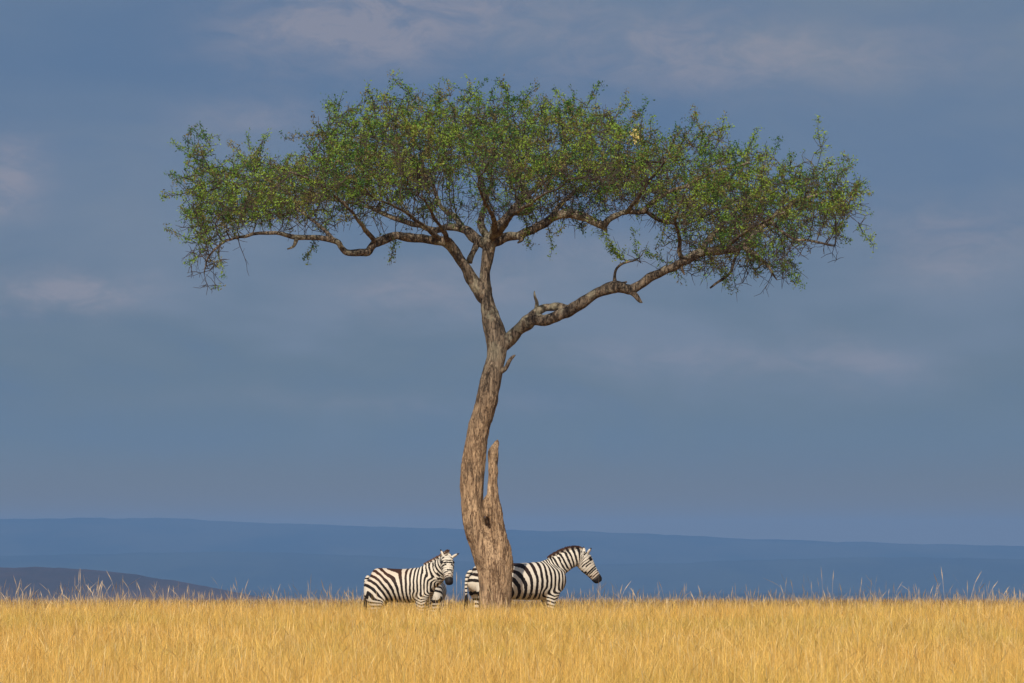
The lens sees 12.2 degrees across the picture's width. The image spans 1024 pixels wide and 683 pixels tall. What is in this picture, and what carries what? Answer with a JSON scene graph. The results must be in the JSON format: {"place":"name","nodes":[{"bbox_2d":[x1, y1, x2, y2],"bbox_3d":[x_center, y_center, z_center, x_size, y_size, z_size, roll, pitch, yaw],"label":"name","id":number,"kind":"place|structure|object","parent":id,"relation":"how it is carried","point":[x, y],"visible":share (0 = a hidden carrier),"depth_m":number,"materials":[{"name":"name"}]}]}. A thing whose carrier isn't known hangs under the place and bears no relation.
{"place":"outdoors","nodes":[
{"label":"outdoors","id":0,"kind":"place"},
{"bbox_2d":[0,567,291,605],"bbox_3d":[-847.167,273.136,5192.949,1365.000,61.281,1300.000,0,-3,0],"label":"hill","id":1,"kind":"structure","parent":0,"point":[47,578],"depth_m":4932.58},
{"bbox_2d":[0,569,1023,682],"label":"dry grass","id":2,"kind":"structure","parent":0,"point":[612,640],"depth_m":53.10,"materials":[{"name":"yellow plant"}]},
{"bbox_2d":[0,517,1023,563],"bbox_3d":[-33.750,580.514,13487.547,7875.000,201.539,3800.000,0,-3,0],"label":"hills","id":3,"kind":"structure","parent":0,"point":[58,536],"depth_m":12536.54,"materials":[{"name":"blue"}]},
{"bbox_2d":[0,551,1023,589],"bbox_3d":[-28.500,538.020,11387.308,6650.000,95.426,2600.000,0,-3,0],"label":"hills","id":4,"kind":"structure","parent":0,"point":[252,570],"depth_m":10546.91,"materials":[{"name":"blue"}]},
{"bbox_2d":[0,0,1023,545],"label":"sky","id":5,"kind":"structure","parent":0,"point":[880,399],"materials":[{"name":"blue"}]},
{"bbox_2d":[223,589,1023,605],"bbox_3d":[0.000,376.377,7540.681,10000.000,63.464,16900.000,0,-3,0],"label":"ground","id":6,"kind":"structure","parent":0,"point":[718,594],"depth_m":8430.91,"materials":[{"name":"soil"}]},
{"bbox_2d":[363,549,458,615],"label":"zebra","id":7,"kind":"object","parent":6,"relation":"on","point":[412,585],"visible":0.82,"depth_m":82.05,"materials":[{"name":"black"}]},
{"bbox_2d":[415,582,446,613],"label":"zebra","id":8,"kind":"object","parent":6,"relation":"on","point":[440,591],"visible":0.22,"depth_m":84.32,"materials":[{"name":"black"}]},
{"bbox_2d":[159,68,877,615],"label":"acacia tree","id":9,"kind":"object","parent":6,"relation":"on","point":[483,520],"visible":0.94,"depth_m":79.42,"materials":[{"name":"green plant"}]},
{"bbox_2d":[464,545,601,611],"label":"zebra","id":10,"kind":"object","parent":6,"relation":"on","point":[544,580],"visible":0.66,"depth_m":82.18,"materials":[{"name":"black"}]}
]}

